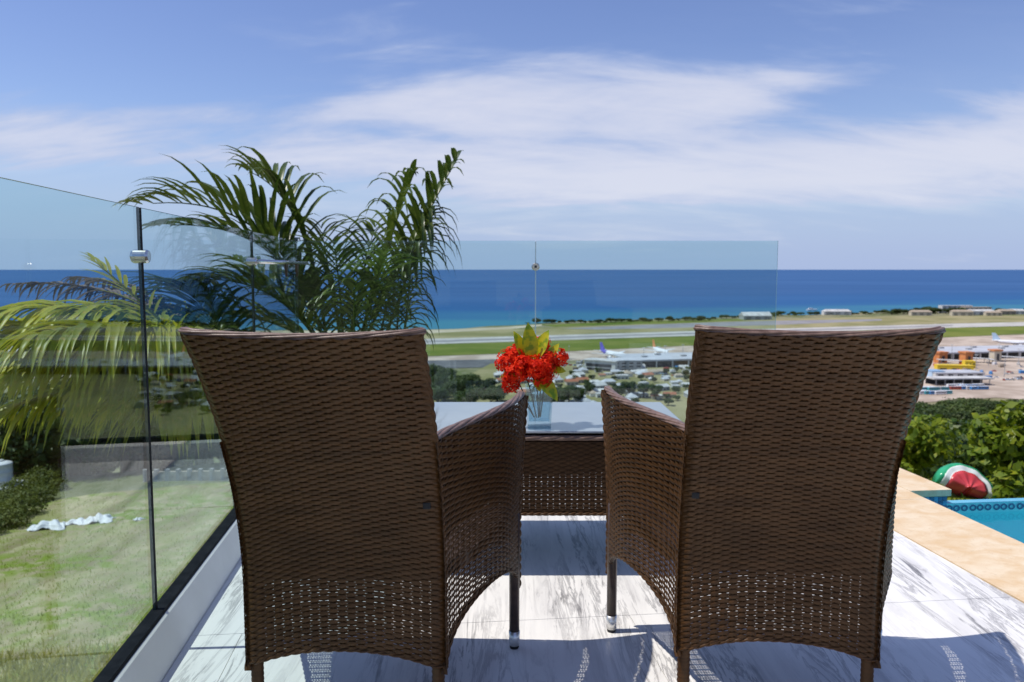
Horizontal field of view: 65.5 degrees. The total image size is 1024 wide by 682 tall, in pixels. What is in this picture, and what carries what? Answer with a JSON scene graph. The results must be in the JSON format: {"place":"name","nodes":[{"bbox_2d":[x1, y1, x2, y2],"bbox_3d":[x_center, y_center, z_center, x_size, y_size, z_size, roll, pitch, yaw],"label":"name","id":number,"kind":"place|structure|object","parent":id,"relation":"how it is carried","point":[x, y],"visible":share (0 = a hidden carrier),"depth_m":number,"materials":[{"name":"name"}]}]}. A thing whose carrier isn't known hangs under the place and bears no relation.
{"place":"outdoors","nodes":[
{"label":"outdoors","id":0,"kind":"place"},
{"bbox_2d":[0,482,232,681],"bbox_3d":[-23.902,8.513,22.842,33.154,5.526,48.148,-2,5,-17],"label":"lawn","id":1,"kind":"structure","parent":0,"point":[220,494],"depth_m":32.70,"materials":[{"name":"plant"}]},
{"bbox_2d":[27,519,65,530],"bbox_3d":[-22.901,9.116,39.590,1.924,0.489,1.770,0,5,0],"label":"plastic sheet","id":2,"kind":"object","parent":1,"relation":"on","point":[55,524],"visible":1,"depth_m":39.14,"materials":[{"name":"plastic"}]},
{"bbox_2d":[0,638,122,681],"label":"grass tufts","id":3,"kind":"object","parent":1,"relation":"on","point":[46,672],"visible":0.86,"depth_m":20.59,"materials":[{"name":"green plant"}]},
{"bbox_2d":[65,517,85,525],"bbox_3d":[-22.059,9.112,40.299,1.385,0.322,1.210,0,5,0],"label":"plastic sheet","id":4,"kind":"object","parent":1,"relation":"on","point":[79,521],"visible":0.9,"depth_m":40.03,"materials":[{"name":"plastic"}]},
{"bbox_2d":[83,512,115,524],"bbox_3d":[-20.863,8.941,40.404,1.592,0.503,1.340,0,5,0],"label":"plastic sheet","id":5,"kind":"object","parent":1,"relation":"on","point":[101,518],"visible":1,"depth_m":40.05,"materials":[{"name":"plastic"}]},
{"bbox_2d":[0,251,280,506],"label":"areca palm","id":6,"kind":"object","parent":1,"relation":"on","point":[92,354],"visible":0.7,"depth_m":3.95,"materials":[{"name":"green plant"}]},
{"bbox_2d":[255,324,541,332],"bbox_3d":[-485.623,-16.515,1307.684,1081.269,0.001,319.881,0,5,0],"label":"beach","id":7,"kind":"structure","parent":0,"point":[461,330],"depth_m":1317.11,"materials":[{"name":"sand"}]},
{"bbox_2d":[428,359,559,367],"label":"parking apron","id":8,"kind":"object","parent":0,"point":[465,363],"visible":0.25,"depth_m":854.60,"materials":[{"name":"concrete"}]},
{"bbox_2d":[0,270,1023,330],"bbox_3d":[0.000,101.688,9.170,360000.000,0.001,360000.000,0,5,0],"label":"sea","id":9,"kind":"structure","parent":0,"point":[470,298],"depth_m":3500.90,"materials":[{"name":"liquid"}]},
{"bbox_2d":[0,326,1023,367],"bbox_3d":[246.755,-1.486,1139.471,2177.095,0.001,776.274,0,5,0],"label":"grass strip","id":10,"kind":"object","parent":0,"point":[491,348],"depth_m":1085.22,"materials":[{"name":"green plant"}]},
{"bbox_2d":[0,0,1023,269],"label":"sky","id":11,"kind":"structure","parent":0,"point":[598,134],"materials":[{"name":"blue"}]},
{"bbox_2d":[1,312,1023,505],"bbox_3d":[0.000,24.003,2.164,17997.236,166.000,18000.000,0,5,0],"label":"terrain","id":12,"kind":"structure","parent":0,"point":[116,480],"depth_m":55.09,"materials":[{"name":"green plant"}]},
{"bbox_2d":[0,459,22,489],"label":"water tank","id":13,"kind":"object","parent":12,"relation":"on","point":[6,470],"visible":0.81,"depth_m":50.50,"materials":[{"name":"plastic"}]},
{"bbox_2d":[0,424,51,474],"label":"broadleaf tree","id":14,"kind":"object","parent":12,"relation":"on","point":[7,455],"visible":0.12,"depth_m":55.31,"materials":[{"name":"green plant"}]},
{"bbox_2d":[0,397,63,469],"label":"broadleaf tree","id":15,"kind":"object","parent":12,"relation":"on","point":[48,462],"visible":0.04,"depth_m":56.62,"materials":[{"name":"green plant"}]},
{"bbox_2d":[0,461,69,532],"bbox_3d":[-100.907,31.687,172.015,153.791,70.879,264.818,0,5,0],"label":"clipped hedge","id":16,"kind":"object","parent":12,"relation":"on","point":[35,483],"visible":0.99,"depth_m":45.54,"materials":[{"name":"green plant"}]},
{"bbox_2d":[13,380,88,474],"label":"broadleaf tree","id":17,"kind":"object","parent":12,"relation":"on","point":[86,469],"visible":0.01,"depth_m":68.85,"materials":[{"name":"green plant"}]},
{"bbox_2d":[58,457,67,476],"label":"broadleaf tree","id":18,"kind":"object","parent":12,"relation":"on","point":[63,463],"depth_m":72.79,"materials":[{"name":"green plant"}]},
{"bbox_2d":[0,388,135,475],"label":"broadleaf tree","id":19,"kind":"object","parent":12,"relation":"on","point":[70,452],"visible":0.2,"depth_m":53.02,"materials":[{"name":"green plant"}]},
{"bbox_2d":[6,418,131,474],"bbox_3d":[-31.952,7.674,58.255,8.652,7.397,8.196,-1,5,-13],"label":"broadleaf tree","id":20,"kind":"object","parent":12,"relation":"on","point":[118,451],"visible":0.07,"depth_m":55.59,"materials":[{"name":"green plant"}]},
{"bbox_2d":[67,455,120,473],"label":"broadleaf tree","id":21,"kind":"object","parent":12,"relation":"on","point":[117,463],"visible":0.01,"depth_m":116.86,"materials":[{"name":"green plant"}]},
{"bbox_2d":[66,449,135,471],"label":"broadleaf tree","id":22,"kind":"object","parent":12,"relation":"on","point":[130,455],"visible":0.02,"depth_m":72.15,"materials":[{"name":"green plant"}]},
{"bbox_2d":[86,422,144,471],"bbox_3d":[-29.110,7.481,59.161,8.232,7.409,7.733,1,5,13],"label":"broadleaf tree","id":23,"kind":"object","parent":12,"relation":"on","point":[125,466],"visible":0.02,"depth_m":58.79,"materials":[{"name":"green plant"}]},
{"bbox_2d":[129,450,136,470],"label":"broadleaf tree","id":24,"kind":"object","parent":12,"relation":"on","point":[133,463],"depth_m":89.07,"materials":[{"name":"plant"}]},
{"bbox_2d":[120,437,163,468],"bbox_3d":[-28.039,7.938,61.687,8.092,7.730,7.014,5,7,45],"label":"broadleaf tree","id":25,"kind":"object","parent":12,"relation":"on","point":[139,444],"depth_m":59.42,"materials":[{"name":"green plant"}]},
{"bbox_2d":[103,395,182,466],"bbox_3d":[-24.618,6.301,57.204,9.494,8.544,8.918,-1,5,-16],"label":"broadleaf tree","id":26,"kind":"object","parent":12,"relation":"on","point":[154,428],"visible":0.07,"depth_m":54.92,"materials":[{"name":"green plant"}]},
{"bbox_2d":[140,447,146,469],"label":"broadleaf tree","id":27,"kind":"object","parent":12,"relation":"on","point":[143,464],"depth_m":92.76,"materials":[{"name":"plant"}]},
{"bbox_2d":[111,442,190,467],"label":"broadleaf tree","id":28,"kind":"object","parent":12,"relation":"on","point":[140,452],"visible":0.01,"depth_m":70.95,"materials":[{"name":"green plant"}]},
{"bbox_2d":[165,447,172,467],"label":"broadleaf tree","id":29,"kind":"object","parent":12,"relation":"on","point":[168,463],"depth_m":71.30,"materials":[{"name":"plant"}]},
{"bbox_2d":[158,447,194,465],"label":"broadleaf tree","id":30,"kind":"object","parent":12,"relation":"on","point":[189,461],"visible":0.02,"depth_m":160.68,"materials":[{"name":"plant"}]},
{"bbox_2d":[143,468,228,481],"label":"block wall","id":31,"kind":"structure","parent":12,"relation":"on","point":[201,474],"depth_m":50.56,"materials":[{"name":"concrete"}]},
{"bbox_2d":[152,431,220,464],"bbox_3d":[-23.729,6.921,58.735,7.893,7.124,8.333,1,5,16],"label":"broadleaf tree","id":32,"kind":"object","parent":12,"relation":"on","point":[199,461],"visible":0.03,"depth_m":56.72,"materials":[{"name":"green plant"}]},
{"bbox_2d":[155,438,220,463],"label":"broadleaf tree","id":33,"kind":"object","parent":12,"relation":"on","point":[217,450],"visible":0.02,"depth_m":71.02,"materials":[{"name":"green plant"}]},
{"bbox_2d":[191,415,224,464],"bbox_3d":[-21.072,6.182,56.628,8.426,7.605,8.895,1,5,7],"label":"broadleaf tree","id":34,"kind":"object","parent":12,"relation":"on","point":[216,436],"visible":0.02,"depth_m":54.04,"materials":[{"name":"green plant"}]},
{"bbox_2d":[113,145,464,349],"bbox_3d":[-1.467,1.407,5.782,2.254,5.567,1.762,0,5,0],"label":"areca palm","id":35,"kind":"object","parent":12,"relation":"on","point":[313,293],"visible":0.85,"depth_m":5.49,"materials":[{"name":"green plant"}]},
{"bbox_2d":[429,363,439,376],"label":"broadleaf tree","id":36,"kind":"object","parent":12,"relation":"on","point":[431,366],"visible":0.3,"depth_m":665.93,"materials":[{"name":"green plant"}]},
{"bbox_2d":[432,385,450,401],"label":"broadleaf tree","id":37,"kind":"object","parent":12,"relation":"on","point":[440,392],"visible":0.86,"depth_m":579.34,"materials":[{"name":"green plant"}]},
{"bbox_2d":[431,372,454,400],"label":"broadleaf tree","id":38,"kind":"object","parent":12,"relation":"on","point":[437,379],"visible":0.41,"depth_m":606.88,"materials":[{"name":"green plant"}]},
{"bbox_2d":[432,365,457,376],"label":"broadleaf tree","id":39,"kind":"object","parent":12,"relation":"on","point":[448,370],"visible":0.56,"depth_m":667.55,"materials":[{"name":"green plant"}]},
{"bbox_2d":[442,378,467,400],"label":"broadleaf tree","id":40,"kind":"object","parent":12,"relation":"on","point":[453,386],"visible":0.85,"depth_m":587.96,"materials":[{"name":"green plant"}]},
{"bbox_2d":[445,373,471,387],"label":"broadleaf tree","id":41,"kind":"object","parent":12,"relation":"on","point":[461,377],"visible":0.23,"depth_m":621.23,"materials":[{"name":"green plant"}]},
{"bbox_2d":[453,389,479,401],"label":"broadleaf tree","id":42,"kind":"object","parent":12,"relation":"on","point":[471,395],"visible":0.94,"depth_m":566.23,"materials":[{"name":"green plant"}]},
{"bbox_2d":[463,373,479,386],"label":"broadleaf tree","id":43,"kind":"object","parent":12,"relation":"on","point":[471,377],"visible":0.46,"depth_m":648.54,"materials":[{"name":"green plant"}]},
{"bbox_2d":[465,386,483,401],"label":"broadleaf tree","id":44,"kind":"object","parent":12,"relation":"on","point":[478,389],"visible":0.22,"depth_m":588.85,"materials":[{"name":"green plant"}]},
{"bbox_2d":[472,378,497,389],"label":"broadleaf tree","id":45,"kind":"object","parent":12,"relation":"on","point":[484,384],"visible":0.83,"depth_m":622.56,"materials":[{"name":"green plant"}]},
{"bbox_2d":[478,387,504,401],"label":"broadleaf tree","id":46,"kind":"object","parent":12,"relation":"on","point":[492,394],"visible":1,"depth_m":577.39,"materials":[{"name":"green plant"}]},
{"bbox_2d":[487,384,508,401],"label":"broadleaf tree","id":47,"kind":"object","parent":12,"relation":"on","point":[498,386],"visible":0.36,"depth_m":606.02,"materials":[{"name":"green plant"}]},
{"bbox_2d":[538,392,556,401],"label":"broadleaf tree","id":48,"kind":"object","parent":12,"relation":"on","point":[546,397],"visible":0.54,"depth_m":583.94,"materials":[{"name":"green plant"}]},
{"bbox_2d":[558,385,579,401],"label":"broadleaf tree","id":49,"kind":"object","parent":12,"relation":"on","point":[570,391],"visible":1,"depth_m":591.09,"materials":[{"name":"green plant"}]},
{"bbox_2d":[583,358,618,370],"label":"terminal wing","id":50,"kind":"structure","parent":12,"relation":"on","point":[603,363],"depth_m":793.28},
{"bbox_2d":[596,342,624,357],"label":"airliner","id":51,"kind":"object","parent":12,"relation":"on","point":[605,351],"visible":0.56,"depth_m":905.24,"materials":[{"name":"purple paint"}]},
{"bbox_2d":[612,385,625,394],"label":"broadleaf tree","id":52,"kind":"object","parent":12,"relation":"on","point":[620,389],"visible":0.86,"depth_m":616.15,"materials":[{"name":"green plant"}]},
{"bbox_2d":[615,374,628,378],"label":"town house","id":53,"kind":"structure","parent":12,"relation":"on","point":[622,376],"depth_m":731.79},
{"bbox_2d":[607,357,642,370],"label":"terminal block","id":54,"kind":"structure","parent":12,"relation":"on","point":[629,363],"depth_m":790.59,"materials":[{"name":"concrete"}]},
{"bbox_2d":[620,381,636,392],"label":"broadleaf tree","id":55,"kind":"object","parent":12,"relation":"on","point":[630,387],"visible":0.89,"depth_m":625.26,"materials":[{"name":"green plant"}]},
{"bbox_2d":[636,383,648,397],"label":"broadleaf tree","id":56,"kind":"object","parent":12,"relation":"on","point":[643,388],"visible":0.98,"depth_m":623.38,"materials":[{"name":"green plant"}]},
{"bbox_2d":[647,383,663,399],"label":"broadleaf tree","id":57,"kind":"object","parent":12,"relation":"on","point":[656,389],"visible":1,"depth_m":615.52,"materials":[{"name":"green plant"}]},
{"bbox_2d":[641,340,674,352],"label":"airliner","id":58,"kind":"object","parent":12,"relation":"on","point":[657,349],"visible":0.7,"depth_m":938.72,"materials":[{"name":"orange paint"}]},
{"bbox_2d":[739,312,771,319],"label":"hangar","id":59,"kind":"structure","parent":12,"relation":"on","point":[755,315],"depth_m":1599.08,"materials":[{"name":"metal"}]},
{"bbox_2d":[613,345,1023,367],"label":"terminal building","id":60,"kind":"structure","parent":12,"relation":"on","point":[656,360],"depth_m":879.13,"materials":[{"name":"grey concrete"}]},
{"bbox_2d":[821,309,850,314],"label":"seaside house","id":61,"kind":"structure","parent":12,"relation":"on","point":[836,311],"depth_m":1762.89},
{"bbox_2d":[914,401,948,418],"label":"broadleaf tree","id":62,"kind":"object","parent":12,"relation":"on","point":[918,408],"visible":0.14,"depth_m":200.76,"materials":[{"name":"green plant"}]},
{"bbox_2d":[927,369,944,375],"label":"bus hall","id":63,"kind":"structure","parent":12,"relation":"on","point":[930,372],"depth_m":734.62,"materials":[{"name":"white paint"}]},
{"bbox_2d":[933,351,948,362],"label":"stair tower","id":64,"kind":"structure","parent":12,"relation":"on","point":[941,354],"depth_m":856.68,"materials":[{"name":"orange paint"}]},
{"bbox_2d":[911,409,974,479],"bbox_3d":[7.006,2.208,13.779,2.660,2.239,2.105,0,5,0],"label":"leafy bush","id":65,"kind":"object","parent":12,"relation":"on","point":[955,430],"visible":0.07,"depth_m":13.32,"materials":[{"name":"green plant"}]},
{"bbox_2d":[925,409,974,423],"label":"broadleaf tree","id":66,"kind":"object","parent":12,"relation":"on","point":[964,414],"visible":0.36,"depth_m":185.11,"materials":[{"name":"green plant"}]},
{"bbox_2d":[934,364,973,369],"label":"shed","id":67,"kind":"structure","parent":12,"relation":"on","point":[950,366],"depth_m":796.73,"materials":[{"name":"yellow paint"}]},
{"bbox_2d":[932,397,976,405],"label":"broadleaf tree","id":68,"kind":"object","parent":12,"relation":"on","point":[947,401],"visible":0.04,"depth_m":271.02,"materials":[{"name":"green plant"}]},
{"bbox_2d":[938,305,972,312],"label":"hotel","id":69,"kind":"structure","parent":12,"relation":"on","point":[943,307],"depth_m":1839.48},
{"bbox_2d":[933,369,984,379],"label":"bus hall","id":70,"kind":"structure","parent":12,"relation":"on","point":[968,372],"depth_m":727.85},
{"bbox_2d":[925,376,993,385],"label":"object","id":71,"kind":"object","parent":12,"relation":"on","point":[953,379],"visible":0.79,"depth_m":703.39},
{"bbox_2d":[949,310,973,315],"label":"seaside house","id":72,"kind":"structure","parent":12,"relation":"on","point":[961,312],"depth_m":1734.39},
{"bbox_2d":[958,351,974,362],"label":"stair tower","id":73,"kind":"structure","parent":12,"relation":"on","point":[965,355],"depth_m":837.65,"materials":[{"name":"orange paint"}]},
{"bbox_2d":[962,360,975,368],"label":"shed","id":74,"kind":"structure","parent":12,"relation":"on","point":[971,362],"depth_m":810.60,"materials":[{"name":"yellow paint"}]},
{"bbox_2d":[945,400,999,418],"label":"broadleaf tree","id":75,"kind":"object","parent":12,"relation":"on","point":[958,406],"visible":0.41,"depth_m":206.86,"materials":[{"name":"green plant"}]},
{"bbox_2d":[924,496,1023,542],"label":"swimming pool","id":76,"kind":"structure","parent":12,"relation":"on","point":[1004,516],"depth_m":4.06,"materials":[{"name":"ceramic tile"},{"name":"grout"}]},
{"bbox_2d":[893,468,1023,602],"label":"pool coping","id":77,"kind":"object","parent":76,"relation":"on","point":[992,557],"visible":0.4,"depth_m":3.27,"materials":[{"name":"stone"}]},
{"bbox_2d":[956,400,997,409],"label":"broadleaf tree","id":78,"kind":"object","parent":12,"relation":"on","point":[988,404],"visible":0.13,"depth_m":262.58,"materials":[{"name":"green plant"}]},
{"bbox_2d":[983,311,1002,315],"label":"seaside house","id":79,"kind":"structure","parent":12,"relation":"on","point":[992,313],"depth_m":1732.61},
{"bbox_2d":[988,349,1002,361],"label":"stair tower","id":80,"kind":"structure","parent":12,"relation":"on","point":[995,354],"depth_m":870.52,"materials":[{"name":"orange paint"}]},
{"bbox_2d":[992,333,1023,344],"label":"airliner","id":81,"kind":"object","parent":12,"relation":"on","point":[995,338],"visible":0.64,"depth_m":1041.23,"materials":[{"name":"blue paint"}]},
{"bbox_2d":[8,322,1023,350],"bbox_3d":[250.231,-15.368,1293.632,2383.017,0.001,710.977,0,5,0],"label":"runway","id":82,"kind":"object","parent":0,"point":[988,324],"visible":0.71,"depth_m":1273.99,"materials":[{"name":"grey asphalt"}]},
{"bbox_2d":[34,335,1023,377],"bbox_3d":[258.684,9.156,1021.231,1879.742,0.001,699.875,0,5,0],"label":"taxiway","id":83,"kind":"structure","parent":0,"point":[945,342],"depth_m":991.61,"materials":[{"name":"grey concrete"}]},
{"bbox_2d":[434,363,689,422],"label":"town ground","id":84,"kind":"structure","parent":0,"point":[676,408],"depth_m":704.95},
{"bbox_2d":[564,379,578,384],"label":"town house","id":85,"kind":"structure","parent":84,"relation":"on","point":[571,381],"depth_m":694.99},
{"bbox_2d":[162,479,1023,681],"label":"terrace floor","id":86,"kind":"structure","parent":0,"point":[943,620],"depth_m":2.38,"materials":[{"name":"stone"}]},
{"bbox_2d":[113,519,240,681],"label":"kerb wall","id":87,"kind":"structure","parent":86,"relation":"on","point":[153,658],"depth_m":2.39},
{"bbox_2d":[0,177,298,681],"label":"glass railing","id":88,"kind":"object","parent":87,"relation":"on","point":[125,652],"visible":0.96,"depth_m":2.25,"materials":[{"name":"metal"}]},
{"bbox_2d":[257,259,308,276],"bbox_3d":[-1.189,-0.382,4.196,0.022,0.087,1.135,0,5,-4],"label":"corner brace","id":89,"kind":"object","parent":88,"relation":"attached to","point":[286,263],"visible":1,"depth_m":4.18,"materials":[{"name":"metal"}]},
{"bbox_2d":[178,327,528,681],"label":"wicker chair","id":90,"kind":"object","parent":86,"relation":"on","point":[353,472],"visible":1,"depth_m":1.76,"materials":[{"name":"wicker"}]},
{"bbox_2d":[434,402,680,567],"bbox_3d":[0.095,0.554,3.147,1.096,0.530,0.626,0,5,0],"label":"wicker table","id":91,"kind":"object","parent":86,"relation":"on","point":[566,447],"visible":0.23,"depth_m":2.84,"materials":[{"name":"wicker"}]},
{"bbox_2d":[525,385,552,427],"bbox_3d":[0.098,0.237,2.888,0.098,0.150,0.098,0,5,0],"label":"vase","id":92,"kind":"object","parent":91,"relation":"on","point":[550,411],"visible":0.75,"depth_m":2.89,"materials":[{"name":"clear glass"}]},
{"bbox_2d":[494,323,568,417],"bbox_3d":[0.071,0.106,2.872,0.271,0.347,0.184,0,5,0],"label":"flower bouquet","id":93,"kind":"object","parent":92,"relation":"in","point":[522,365],"visible":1,"depth_m":2.84,"materials":[{"name":"red plant"}]},
{"bbox_2d":[601,324,945,681],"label":"wicker chair","id":94,"kind":"object","parent":86,"relation":"on","point":[778,455],"visible":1,"depth_m":1.81,"materials":[{"name":"wicker"}]},
{"bbox_3d":[0.180,2.115,5.025,2.960,3.085,0.230,0,5,0],"label":"kerb wall","id":95,"kind":"object","parent":86,"relation":"on","visible":0},
{"bbox_2d":[293,241,777,401],"bbox_3d":[0.142,-0.012,4.837,2.930,1.184,0.054,0,5,0],"label":"glass railing","id":96,"kind":"object","parent":95,"relation":"on","point":[535,266],"visible":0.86,"depth_m":4.80,"materials":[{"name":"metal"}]},
{"bbox_2d":[545,319,741,326],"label":"shore grass","id":97,"kind":"structure","parent":0,"point":[626,323],"depth_m":1513.22,"materials":[{"name":"green plant"}]},
{"bbox_2d":[425,325,952,342],"bbox_3d":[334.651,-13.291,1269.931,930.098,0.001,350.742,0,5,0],"label":"runway centre lane","id":98,"kind":"structure","parent":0,"point":[662,334],"depth_m":1215.64,"materials":[{"name":"grey asphalt"}]},
{"bbox_2d":[563,319,881,329],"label":"disused apron","id":99,"kind":"object","parent":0,"point":[745,323],"visible":1,"depth_m":1458.80,"materials":[{"name":"concrete"}]},
{"bbox_2d":[424,315,1023,338],"bbox_3d":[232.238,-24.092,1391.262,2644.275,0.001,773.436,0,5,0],"label":"seaside field","id":100,"kind":"structure","parent":0,"point":[895,320],"depth_m":1433.47,"materials":[{"name":"green plant"}]},
{"bbox_2d":[908,310,931,315],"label":"seaside house","id":101,"kind":"structure","parent":0,"point":[920,312],"depth_m":1742.22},
{"bbox_2d":[917,357,1023,401],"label":"terminal forecourt","id":102,"kind":"structure","parent":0,"point":[999,387],"depth_m":698.70,"materials":[{"name":"beige concrete"}]},
{"bbox_2d":[928,477,1022,499],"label":"lawn","id":103,"kind":"structure","parent":0,"point":[958,497],"depth_m":8.83,"materials":[{"name":"plant"}]},
{"bbox_2d":[900,458,914,473],"bbox_3d":[4.233,1.682,9.706,1.286,1.057,1.032,0,5,0],"label":"leafy bush","id":104,"kind":"object","parent":103,"relation":"on","point":[904,466],"visible":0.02,"depth_m":9.52,"materials":[{"name":"green plant"}]},
{"bbox_2d":[901,414,963,476],"bbox_3d":[5.040,1.586,10.590,1.533,1.286,1.149,0,5,0],"label":"leafy bush","id":105,"kind":"object","parent":103,"relation":"on","point":[925,448],"visible":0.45,"depth_m":10.30,"materials":[{"name":"green plant"}]},
{"bbox_2d":[932,463,996,498],"bbox_3d":[5.054,1.553,8.915,0.690,0.225,0.345,21,51,4],"label":"pool float","id":106,"kind":"object","parent":103,"relation":"on","point":[965,480],"visible":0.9,"depth_m":8.80,"materials":[{"name":"red plastic"}]},
{"bbox_2d":[942,434,1023,484],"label":"leafy bush","id":107,"kind":"object","parent":103,"relation":"on","point":[962,458],"visible":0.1,"depth_m":10.58,"materials":[{"name":"green plant"}]},
{"bbox_2d":[967,399,1023,498],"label":"leafy bush","id":108,"kind":"object","parent":103,"relation":"on","point":[998,441],"visible":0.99,"depth_m":9.03,"materials":[{"name":"green plant"}]},
{"bbox_2d":[968,309,993,314],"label":"seaside house","id":109,"kind":"structure","parent":0,"point":[978,311],"depth_m":1756.10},
{"bbox_2d":[995,309,1015,314],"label":"seaside house","id":110,"kind":"structure","parent":0,"point":[1008,311],"depth_m":1781.18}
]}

